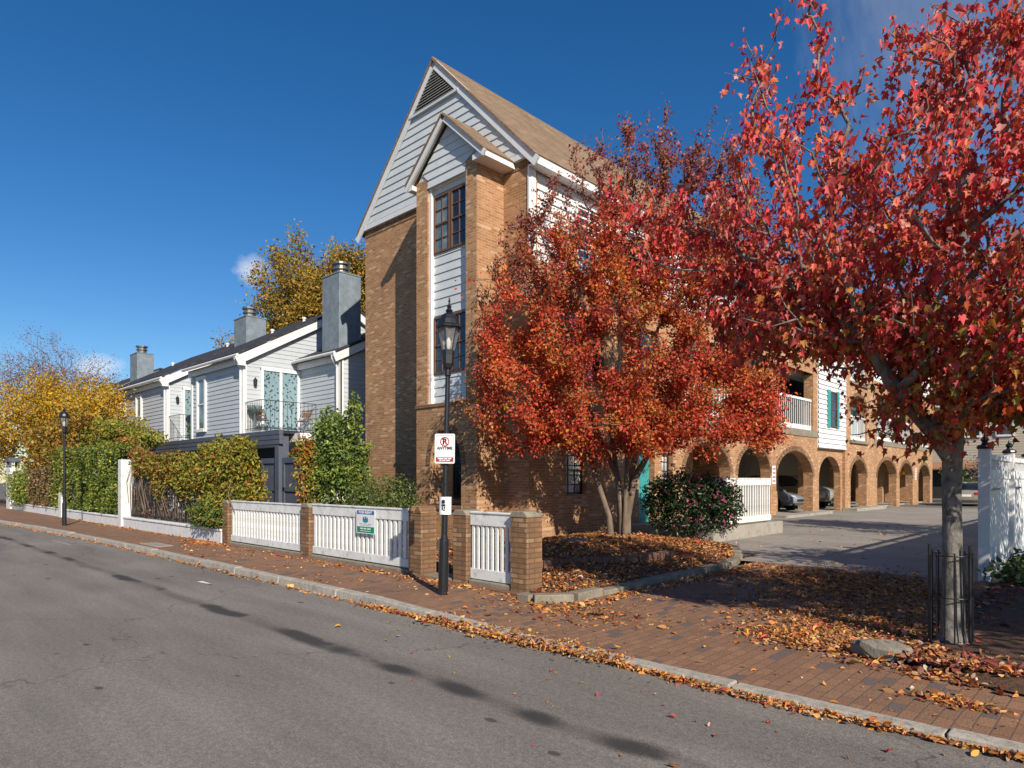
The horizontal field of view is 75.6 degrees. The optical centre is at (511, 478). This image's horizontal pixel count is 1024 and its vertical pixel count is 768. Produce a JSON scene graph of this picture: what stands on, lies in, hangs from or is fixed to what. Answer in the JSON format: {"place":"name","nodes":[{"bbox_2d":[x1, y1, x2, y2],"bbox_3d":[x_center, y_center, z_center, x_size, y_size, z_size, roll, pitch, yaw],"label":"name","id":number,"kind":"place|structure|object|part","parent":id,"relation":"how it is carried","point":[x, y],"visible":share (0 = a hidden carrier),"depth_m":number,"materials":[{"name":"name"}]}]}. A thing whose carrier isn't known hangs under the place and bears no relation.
{"place":"outdoors","nodes":[
{"label":"outdoors","id":0,"kind":"place"},
{"bbox_2d":[186,421,190,434],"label":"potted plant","id":1,"kind":"object","parent":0,"point":[189,429],"visible":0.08,"depth_m":29.09,"materials":[{"name":"green plant"}]},
{"bbox_2d":[0,499,760,573],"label":"garden soil","id":2,"kind":"structure","parent":0,"point":[3,503],"depth_m":15.53,"materials":[{"name":"brown soil"}]},
{"bbox_2d":[299,388,376,538],"bbox_3d":[-4.373,-0.303,16.366,2.549,3.755,1.743,0,0,44],"label":"holly shrub","id":3,"kind":"object","parent":2,"relation":"on","point":[338,471],"visible":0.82,"depth_m":15.97,"materials":[{"name":"green plant"}]},
{"bbox_2d":[287,433,321,503],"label":"yellow creeper","id":4,"kind":"object","parent":3,"relation":"attached to","point":[306,490],"visible":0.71,"depth_m":16.22,"materials":[{"name":"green plant"}]},
{"bbox_2d":[337,473,424,549],"bbox_3d":[-2.856,0.686,14.013,2.456,1.692,1.201,0,0,44],"label":"boxwood shrub","id":5,"kind":"object","parent":2,"relation":"on","point":[391,493],"visible":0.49,"depth_m":13.70,"materials":[{"name":"green plant"}]},
{"bbox_2d":[436,534,732,598],"bbox_3d":[1.520,1.357,12.938,5.230,0.287,8.500,0,0,44],"label":"planting bed","id":6,"kind":"object","parent":2,"relation":"on","point":[606,581],"visible":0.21,"depth_m":10.38,"materials":[{"name":"brown soil"}]},
{"bbox_2d":[484,510,504,557],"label":"shrub","id":7,"kind":"object","parent":6,"relation":"on","point":[485,541],"visible":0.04,"depth_m":10.65,"materials":[{"name":"plant"}]},
{"bbox_2d":[563,537,587,542],"bbox_3d":[1.237,1.227,12.695,0.618,0.203,0.416,0,0,44],"label":"rock","id":8,"kind":"object","parent":6,"relation":"on","point":[579,539],"visible":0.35,"depth_m":12.60,"materials":[{"name":"grey stone"}]},
{"bbox_2d":[485,550,673,568],"bbox_3d":[1.208,1.316,10.681,3.506,0.168,0.720,0,0,-19],"label":"brick edging","id":9,"kind":"object","parent":6,"relation":"on","point":[625,558],"visible":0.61,"depth_m":10.54,"materials":[{"name":"brown brick"}]},
{"bbox_2d":[453,92,801,535],"bbox_3d":[2.575,-3.580,14.499,7.493,10.155,4.619,0,0,-16],"label":"crape myrtle","id":10,"kind":"object","parent":6,"relation":"on","point":[753,420],"visible":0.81,"depth_m":14.22,"materials":[{"name":"red plant"}]},
{"bbox_2d":[0,483,1011,730],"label":"ground","id":11,"kind":"structure","parent":0,"point":[934,503],"depth_m":41.76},
{"bbox_2d":[5,458,20,508],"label":"stucco pillar","id":12,"kind":"structure","parent":11,"relation":"on","point":[9,461],"depth_m":33.22,"materials":[{"name":"paint"}]},
{"bbox_2d":[0,320,129,411],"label":"bare tree","id":13,"kind":"object","parent":11,"relation":"on","point":[17,377],"visible":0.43,"depth_m":44.49,"materials":[{"name":"beige plant"}]},
{"bbox_2d":[58,493,73,516],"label":"stucco pillar","id":14,"kind":"structure","parent":11,"relation":"on","point":[60,497],"depth_m":25.82,"materials":[{"name":"white paint"}]},
{"bbox_2d":[0,360,141,482],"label":"yellow tree","id":15,"kind":"object","parent":11,"relation":"on","point":[49,406],"visible":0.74,"depth_m":33.55,"materials":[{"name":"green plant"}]},
{"bbox_2d":[11,502,221,542],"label":"garden wall","id":16,"kind":"structure","parent":11,"relation":"on","point":[214,534],"depth_m":19.37,"materials":[{"name":"white paint"}]},
{"bbox_2d":[4,463,30,506],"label":"feathery shrub","id":17,"kind":"object","parent":16,"relation":"on","point":[19,485],"visible":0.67,"depth_m":31.08,"materials":[{"name":"green plant"}]},
{"bbox_2d":[22,465,57,507],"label":"brown hedge","id":18,"kind":"object","parent":16,"relation":"on","point":[37,479],"visible":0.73,"depth_m":28.67,"materials":[{"name":"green plant"}]},
{"bbox_2d":[47,446,86,508],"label":"young hedge","id":19,"kind":"object","parent":16,"relation":"on","point":[56,461],"visible":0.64,"depth_m":26.33,"materials":[{"name":"green plant"}]},
{"bbox_2d":[16,477,117,514],"bbox_3d":[-18.575,0.540,27.018,17.370,1.280,0.028,0,0,44],"label":"iron fence","id":20,"kind":"object","parent":16,"relation":"on","point":[71,494],"visible":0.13,"depth_m":25.45,"materials":[{"name":"black metal"}]},
{"bbox_2d":[19,407,95,475],"bbox_3d":[-21.071,-1.256,30.379,9.746,3.578,1.529,0,0,44],"label":"amber creeper","id":21,"kind":"object","parent":20,"relation":"attached to","point":[44,436],"visible":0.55,"depth_m":29.57,"materials":[{"name":"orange plant"}]},
{"bbox_2d":[67,439,147,514],"bbox_3d":[-14.281,-0.061,23.225,5.774,2.536,1.220,0,0,44],"label":"clipped hedge","id":22,"kind":"object","parent":16,"relation":"on","point":[101,460],"visible":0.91,"depth_m":22.58,"materials":[{"name":"green plant"}]},
{"bbox_2d":[69,415,168,456],"bbox_3d":[-16.758,-0.805,27.268,10.410,3.985,2.824,0,0,44],"label":"creeper vine","id":23,"kind":"object","parent":16,"relation":"on","point":[106,431],"visible":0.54,"depth_m":25.85,"materials":[{"name":"green plant"}]},
{"bbox_2d":[132,456,227,527],"bbox_3d":[-9.233,0.315,18.013,7.020,1.730,0.028,0,0,44],"label":"iron fence","id":24,"kind":"object","parent":16,"relation":"on","point":[156,516],"visible":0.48,"depth_m":18.76,"materials":[{"name":"black metal"}]},
{"bbox_2d":[110,435,152,517],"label":"creeper vine","id":25,"kind":"object","parent":24,"relation":"attached to","point":[139,451],"visible":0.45,"depth_m":20.35,"materials":[{"name":"green plant"}]},
{"bbox_2d":[130,450,184,521],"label":"creeper vine","id":26,"kind":"object","parent":24,"relation":"attached to","point":[158,474],"visible":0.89,"depth_m":18.65,"materials":[{"name":"orange plant"}]},
{"bbox_2d":[132,486,203,525],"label":"dry stems","id":27,"kind":"object","parent":24,"relation":"attached to","point":[168,502],"visible":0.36,"depth_m":18.69,"materials":[{"name":"brown plant"}]},
{"bbox_2d":[168,431,271,522],"bbox_3d":[-7.553,0.032,16.498,4.591,2.367,1.119,0,0,37],"label":"creeper vine","id":28,"kind":"object","parent":24,"relation":"attached to","point":[206,471],"visible":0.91,"depth_m":15.60,"materials":[{"name":"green plant"}]},
{"bbox_2d":[184,499,226,529],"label":"shrub","id":29,"kind":"object","parent":16,"relation":"on","point":[208,518],"visible":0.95,"depth_m":15.67,"materials":[{"name":"green plant"}]},
{"bbox_2d":[67,345,169,472],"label":"townhouse","id":30,"kind":"structure","parent":11,"relation":"on","point":[141,362],"depth_m":38.95,"materials":[{"name":"grey"}]},
{"bbox_2d":[118,459,135,526],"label":"stucco pillar","id":31,"kind":"structure","parent":11,"relation":"on","point":[124,466],"depth_m":20.62,"materials":[{"name":"white paint"}]},
{"bbox_2d":[108,306,270,512],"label":"townhouse","id":32,"kind":"structure","parent":11,"relation":"on","point":[163,403],"depth_m":29.38,"materials":[{"name":"grey wood"}]},
{"bbox_2d":[135,394,142,427],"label":"window","id":33,"kind":"structure","parent":32,"relation":"in","point":[138,398],"depth_m":31.45,"materials":[{"name":"white paint"}]},
{"bbox_2d":[185,390,190,438],"bbox_3d":[-14.125,-2.860,29.917,0.035,2.200,1.330,0,0,44],"label":"sliding door","id":34,"kind":"structure","parent":32,"relation":"in","point":[187,392],"depth_m":29.50,"materials":[{"name":"clear glass"}]},
{"bbox_2d":[148,429,304,513],"bbox_3d":[-12.789,0.055,26.069,17.400,3.090,0.834,0,0,44],"label":"carport","id":35,"kind":"object","parent":11,"relation":"on","point":[278,436],"visible":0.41,"depth_m":21.16,"materials":[{"name":"wood"}]},
{"bbox_2d":[222,500,239,543],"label":"brick pillar","id":36,"kind":"structure","parent":11,"relation":"on","point":[227,527],"depth_m":15.25,"materials":[{"name":"brown brick"}]},
{"bbox_2d":[229,541,300,555],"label":"stone plinth","id":37,"kind":"structure","parent":11,"relation":"on","point":[275,549],"depth_m":13.93,"materials":[{"name":"grey stone"}]},
{"bbox_2d":[231,500,300,550],"bbox_3d":[-5.258,0.965,14.098,3.360,0.930,0.090,0,0,44],"label":"picket fence","id":38,"kind":"object","parent":37,"relation":"on","point":[273,524],"visible":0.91,"depth_m":13.98,"materials":[{"name":"white paint"}]},
{"bbox_2d":[181,261,364,520],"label":"townhouse","id":39,"kind":"structure","parent":11,"relation":"on","point":[314,364],"depth_m":24.20,"materials":[{"name":"grey wood"}]},
{"bbox_2d":[196,375,206,432],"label":"window","id":40,"kind":"structure","parent":39,"relation":"in","point":[201,382],"depth_m":26.25,"materials":[{"name":"white paint"}]},
{"bbox_2d":[247,405,262,430],"bbox_3d":[-9.188,-2.135,23.608,0.520,0.950,0.507,0,0,44],"label":"planter pot","id":41,"kind":"object","parent":39,"relation":"on","point":[256,408],"visible":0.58,"depth_m":23.46,"materials":[{"name":"grey ceramic"}]},
{"bbox_2d":[255,409,269,429],"bbox_3d":[-8.945,-2.099,23.687,0.516,0.891,0.442,0,0,34],"label":"folding chair","id":42,"kind":"object","parent":39,"relation":"on","point":[262,419],"visible":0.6,"depth_m":23.74,"materials":[{"name":"brown wood"}]},
{"bbox_2d":[264,370,296,430],"bbox_3d":[-8.632,-2.860,24.621,0.035,2.200,1.330,0,0,44],"label":"sliding door","id":43,"kind":"structure","parent":39,"relation":"in","point":[271,379],"depth_m":24.55,"materials":[{"name":"glass"}]},
{"bbox_2d":[294,410,311,431],"bbox_3d":[-7.681,-2.099,24.250,0.442,0.891,0.517,0,0,24],"label":"folding chair","id":44,"kind":"object","parent":39,"relation":"on","point":[304,413],"visible":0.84,"depth_m":24.38,"materials":[{"name":"brown wood"}]},
{"bbox_2d":[210,218,364,348],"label":"oak tree","id":45,"kind":"object","parent":11,"relation":"on","point":[306,302],"visible":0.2,"depth_m":43.47,"materials":[{"name":"yellow plant"}]},
{"bbox_2d":[254,444,322,503],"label":"garden gate","id":46,"kind":"structure","parent":11,"relation":"on","point":[279,481],"depth_m":20.10,"materials":[{"name":"wood"}]},
{"bbox_2d":[300,503,321,556],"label":"brick pillar","id":47,"kind":"structure","parent":11,"relation":"on","point":[307,529],"depth_m":12.70,"materials":[{"name":"brown brick"}]},
{"bbox_2d":[311,554,408,572],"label":"stone plinth","id":48,"kind":"structure","parent":11,"relation":"on","point":[368,564],"depth_m":11.45,"materials":[{"name":"grey stone"}]},
{"bbox_2d":[312,504,408,567],"bbox_3d":[-2.696,0.955,11.627,3.100,0.950,0.090,0,0,44],"label":"picket fence","id":49,"kind":"object","parent":48,"relation":"on","point":[396,534],"visible":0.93,"depth_m":11.52,"materials":[{"name":"white paint"}]},
{"bbox_2d":[356,509,374,534],"bbox_3d":[-2.525,0.740,11.372,0.564,0.410,0.022,0,0,44],"label":"for rent sign","id":50,"kind":"object","parent":49,"relation":"attached to","point":[365,521],"visible":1,"depth_m":11.37,"materials":[{"name":"white plastic"}]},
{"bbox_2d":[408,505,436,575],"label":"brick pillar","id":51,"kind":"structure","parent":11,"relation":"on","point":[422,540],"depth_m":10.36,"materials":[{"name":"brown brick"}]},
{"bbox_2d":[423,572,452,580],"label":"stone plinth","id":52,"kind":"structure","parent":11,"relation":"on","point":[435,575],"depth_m":10.12,"materials":[{"name":"grey stone"}]},
{"bbox_2d":[452,509,480,582],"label":"brick pillar","id":53,"kind":"structure","parent":11,"relation":"on","point":[462,546],"depth_m":9.60,"materials":[{"name":"brown brick"}]},
{"bbox_2d":[469,579,510,590],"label":"stone plinth","id":54,"kind":"structure","parent":11,"relation":"on","point":[498,585],"depth_m":9.23,"materials":[{"name":"grey stone"}]},
{"bbox_2d":[470,511,510,583],"bbox_3d":[-0.273,0.955,9.291,0.870,0.970,0.090,0,0,44],"label":"picket fence","id":55,"kind":"object","parent":54,"relation":"on","point":[492,522],"visible":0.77,"depth_m":9.29,"materials":[{"name":"white paint"}]},
{"bbox_2d":[0,518,1023,766],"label":"fallen leaves","id":56,"kind":"object","parent":11,"relation":"on","point":[832,640],"visible":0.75,"depth_m":7.44,"materials":[{"name":"orange plant"}]},
{"bbox_2d":[850,639,912,661],"bbox_3d":[3.209,1.467,5.742,0.493,0.155,0.291,0,0,44],"label":"rock","id":57,"kind":"object","parent":56,"relation":"on","point":[876,648],"visible":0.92,"depth_m":5.67,"materials":[{"name":"grey stone"}]},
{"bbox_2d":[510,510,542,592],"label":"brick pillar","id":58,"kind":"structure","parent":11,"relation":"on","point":[526,550],"depth_m":8.81,"materials":[{"name":"brown brick"}]},
{"bbox_2d":[355,56,931,539],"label":"apartment building","id":59,"kind":"structure","parent":11,"relation":"on","point":[465,166],"depth_m":17.58,"materials":[{"name":"beige brick"}]},
{"bbox_2d":[434,316,449,374],"bbox_3d":[-1.767,-3.395,16.747,0.610,1.450,0.060,0,0,44],"label":"window","id":60,"kind":"structure","parent":59,"relation":"in","point":[438,364],"depth_m":16.87,"materials":[{"name":"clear glass"}]},
{"bbox_2d":[434,190,450,254],"bbox_3d":[-1.767,-6.480,16.747,0.610,1.460,0.060,0,0,44],"label":"window","id":61,"kind":"structure","parent":59,"relation":"in","point":[441,202],"depth_m":16.74,"materials":[{"name":"clear glass"}]},
{"bbox_2d":[453,438,460,498],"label":"window","id":62,"kind":"structure","parent":59,"relation":"in","point":[457,465],"depth_m":16.71,"materials":[{"name":"black glass"}]},
{"bbox_2d":[450,310,464,371],"bbox_3d":[-1.299,-3.395,16.295,0.610,1.450,0.060,0,0,44],"label":"window","id":63,"kind":"structure","parent":59,"relation":"in","point":[459,354],"depth_m":16.28,"materials":[{"name":"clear glass"}]},
{"bbox_2d":[450,183,464,248],"bbox_3d":[-1.299,-6.480,16.295,0.610,1.460,0.060,0,0,44],"label":"window","id":64,"kind":"structure","parent":59,"relation":"in","point":[457,195],"depth_m":16.36,"materials":[{"name":"clear glass"}]},
{"bbox_2d":[566,448,581,493],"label":"window","id":65,"kind":"structure","parent":59,"relation":"in","point":[573,475],"depth_m":17.24,"materials":[{"name":"black glass"}]},
{"bbox_2d":[571,310,598,381],"bbox_3d":[1.872,-3.500,17.503,0.060,1.800,1.400,0,0,44],"label":"window","id":66,"kind":"structure","parent":59,"relation":"in","point":[594,356],"depth_m":17.83,"materials":[{"name":"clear glass"}]},
{"bbox_2d":[575,201,601,262],"bbox_3d":[2.029,-6.425,17.421,0.060,1.450,1.100,0,0,44],"label":"window","id":67,"kind":"structure","parent":59,"relation":"in","point":[579,204],"depth_m":17.27,"materials":[{"name":"white paint"}]},
{"bbox_2d":[626,225,643,267],"bbox_3d":[3.556,-6.425,19.005,0.060,1.450,1.100,0,0,44],"label":"window","id":68,"kind":"structure","parent":59,"relation":"in","point":[631,230],"depth_m":18.93,"materials":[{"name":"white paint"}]},
{"bbox_2d":[629,326,654,389],"bbox_3d":[3.745,-3.500,19.447,0.060,1.800,1.600,0,0,44],"label":"window","id":69,"kind":"structure","parent":59,"relation":"in","point":[646,336],"depth_m":19.79,"materials":[{"name":"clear glass"}]},
{"bbox_2d":[639,452,648,521],"bbox_3d":[3.825,0.250,19.544,0.120,2.100,0.850,0,0,44],"label":"door","id":70,"kind":"structure","parent":59,"relation":"in","point":[644,476],"depth_m":19.61,"materials":[{"name":"teal paint"}]},
{"bbox_2d":[662,453,668,481],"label":"window","id":71,"kind":"structure","parent":59,"relation":"in","point":[665,464],"depth_m":20.53,"materials":[{"name":"white metal"}]},
{"bbox_2d":[741,485,802,509],"bbox_3d":[12.291,0.834,33.433,2.060,1.512,4.750,0,0,-42],"label":"parked car","id":72,"kind":"object","parent":59,"relation":"on","point":[789,500],"visible":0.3,"depth_m":31.62,"materials":[{"name":"paint"}]},
{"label":"windows","id":73,"kind":"part","parent":72,"relation":"part of","materials":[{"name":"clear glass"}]},
{"bbox_2d":[772,466,775,483],"bbox_3d":[10.286,-0.150,25.948,0.023,0.720,0.320,0,0,44],"label":"sign","id":74,"kind":"object","parent":59,"relation":"attached to","point":[773,474],"depth_m":25.94,"materials":[{"name":"white metal"}]},
{"bbox_2d":[746,475,833,506],"bbox_3d":[14.969,0.693,35.851,4.800,1.810,2.140,0,0,42],"label":"parked car","id":75,"kind":"object","parent":59,"relation":"on","point":[788,483],"visible":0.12,"depth_m":34.87,"materials":[{"name":"paint"}]},
{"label":"windows","id":76,"kind":"part","parent":75,"relation":"part of","materials":[{"name":"black glass"}]},
{"bbox_2d":[827,389,839,428],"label":"window","id":77,"kind":"structure","parent":59,"relation":"in","point":[833,407],"depth_m":30.64,"materials":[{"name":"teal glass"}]},
{"bbox_2d":[851,408,857,436],"bbox_3d":[19.696,-2.965,38.031,0.070,2.230,1.140,0,0,44],"label":"door","id":78,"kind":"structure","parent":59,"relation":"in","point":[853,409],"depth_m":37.91,"materials":[{"name":"white paint"}]},
{"bbox_2d":[640,463,747,536],"bbox_3d":[4.410,0.519,15.968,2.621,1.801,1.278,0,0,1],"label":"camellia shrub","id":79,"kind":"object","parent":11,"relation":"on","point":[694,509],"visible":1,"depth_m":15.79,"materials":[{"name":"green plant"}]},
{"bbox_2d":[613,517,782,541],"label":"patio wall","id":80,"kind":"structure","parent":11,"relation":"on","point":[752,529],"depth_m":17.11,"materials":[{"name":"concrete"}]},
{"bbox_2d":[714,478,735,523],"bbox_3d":[5.306,0.565,16.484,0.090,1.170,1.100,0,0,44],"label":"patio railing","id":81,"kind":"object","parent":80,"relation":"on","point":[730,480],"visible":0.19,"depth_m":16.61,"materials":[{"name":"white paint"}]},
{"bbox_2d":[735,478,771,523],"bbox_3d":[6.486,0.565,17.708,0.090,1.170,2.100,0,0,44],"label":"patio railing","id":82,"kind":"object","parent":80,"relation":"on","point":[754,483],"visible":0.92,"depth_m":17.73,"materials":[{"name":"white paint"}]},
{"bbox_2d":[597,0,1023,643],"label":"maple tree","id":83,"kind":"object","parent":11,"relation":"on","point":[903,344],"visible":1,"depth_m":5.66,"materials":[{"name":"red plant"}]},
{"bbox_2d":[932,370,1023,497],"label":"beige house","id":84,"kind":"structure","parent":11,"relation":"on","point":[1004,437],"depth_m":52.99,"materials":[{"name":"beige paint"}]},
{"bbox_2d":[964,425,981,437],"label":"window","id":85,"kind":"structure","parent":84,"relation":"in","point":[978,434],"depth_m":53.01,"materials":[{"name":"white paint"}]},
{"bbox_2d":[996,413,1013,436],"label":"window","id":86,"kind":"structure","parent":84,"relation":"in","point":[1004,433],"depth_m":51.67,"materials":[{"name":"white paint"}]},
{"bbox_2d":[975,547,1023,586],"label":"ground cover","id":87,"kind":"object","parent":11,"relation":"on","point":[1016,570],"visible":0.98,"depth_m":9.53,"materials":[{"name":"green plant"}]},
{"bbox_2d":[976,434,1023,580],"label":"vinyl fence","id":88,"kind":"object","parent":11,"relation":"on","point":[1000,506],"visible":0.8,"depth_m":10.80,"materials":[{"name":"white paint"}]},
{"bbox_2d":[0,524,1023,767],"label":"road","id":89,"kind":"structure","parent":0,"point":[111,657],"depth_m":4.88,"materials":[{"name":"grey asphalt"}]},
{"bbox_2d":[0,520,1023,753],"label":"kerb","id":90,"kind":"structure","parent":89,"relation":"on","point":[979,739],"depth_m":6.30,"materials":[{"name":"concrete"}]},
{"bbox_2d":[0,506,1023,742],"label":"pavement","id":91,"kind":"structure","parent":0,"point":[782,665],"depth_m":7.07,"materials":[{"name":"brick"}]},
{"bbox_2d":[58,405,70,525],"bbox_3d":[-14.392,-0.420,21.236,0.344,3.900,0.344,0,0,44],"label":"street lamp","id":92,"kind":"object","parent":91,"relation":"on","point":[63,414],"visible":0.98,"depth_m":21.20,"materials":[{"name":"black metal"}]},
{"bbox_2d":[141,542,172,546],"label":"pavement slab","id":93,"kind":"structure","parent":91,"relation":"on","point":[156,544],"depth_m":15.02,"materials":[{"name":"concrete"}]},
{"bbox_2d":[229,545,521,596],"bbox_3d":[-3.180,1.548,11.826,9.206,0.105,0.135,0,0,44],"label":"pavement edging","id":94,"kind":"object","parent":91,"relation":"on","point":[512,593],"visible":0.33,"depth_m":10.45,"materials":[{"name":"concrete"}]},
{"bbox_2d":[436,297,461,594],"bbox_3d":[-0.858,-0.419,8.618,0.344,3.900,0.344,1,0,44],"label":"street lamp","id":95,"kind":"object","parent":91,"relation":"on","point":[448,320],"visible":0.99,"depth_m":8.58,"materials":[{"name":"black metal"}]},
{"bbox_2d":[435,434,454,463],"bbox_3d":[-0.871,-0.390,8.554,0.270,0.385,0.007,1,0,11],"label":"no parking sign","id":96,"kind":"object","parent":95,"relation":"attached to","point":[444,448],"visible":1,"depth_m":8.55,"materials":[{"name":"white metal"}]},
{"bbox_2d":[439,497,450,514],"bbox_3d":[-0.877,0.350,8.587,0.164,0.230,0.069,1,0,8],"label":"paper notice","id":97,"kind":"object","parent":95,"relation":"attached to","point":[444,505],"visible":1,"depth_m":8.57,"materials":[{"name":"white paper"}]},
{"bbox_2d":[517,540,742,602],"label":"bed kerb","id":98,"kind":"structure","parent":91,"relation":"on","point":[595,592],"depth_m":9.22,"materials":[{"name":"grey concrete"}]},
{"bbox_2d":[904,584,1023,693],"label":"mulch bed","id":99,"kind":"object","parent":91,"relation":"on","point":[1012,647],"visible":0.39,"depth_m":6.14,"materials":[{"name":"brown plant"}]},
{"bbox_2d":[928,544,972,644],"bbox_3d":[4.042,1.100,6.078,0.345,1.000,0.364,0,0,44],"label":"tree guard","id":100,"kind":"object","parent":99,"relation":"on","point":[931,553],"visible":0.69,"depth_m":5.96,"materials":[{"name":"black metal"}]},
{"bbox_2d":[0,0,1023,482],"label":"sky","id":101,"kind":"structure","parent":0,"point":[149,149],"materials":[{"name":"blue"}]},
{"bbox_2d":[722,507,1012,582],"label":"driveway","id":102,"kind":"structure","parent":0,"point":[922,522],"depth_m":16.14,"materials":[{"name":"concrete"}]},
{"bbox_2d":[937,467,977,483],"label":"shrub","id":103,"kind":"object","parent":102,"relation":"on","point":[963,478],"visible":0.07,"depth_m":45.57,"materials":[{"name":"green plant"}]},
{"bbox_2d":[962,482,977,502],"bbox_3d":[28.003,0.944,40.503,2.060,1.512,4.750,0,0,38],"label":"parked car","id":104,"kind":"object","parent":102,"relation":"on","point":[969,492],"visible":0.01,"depth_m":38.71,"materials":[{"name":"paint"}]},
{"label":"windows","id":105,"kind":"part","parent":104,"relation":"part of","materials":[{"name":"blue glass"}]},
{"bbox_2d":[962,455,977,481],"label":"grey shrub","id":106,"kind":"object","parent":102,"relation":"on","point":[973,473],"visible":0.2,"depth_m":47.17,"materials":[{"name":"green plant"}]}
]}

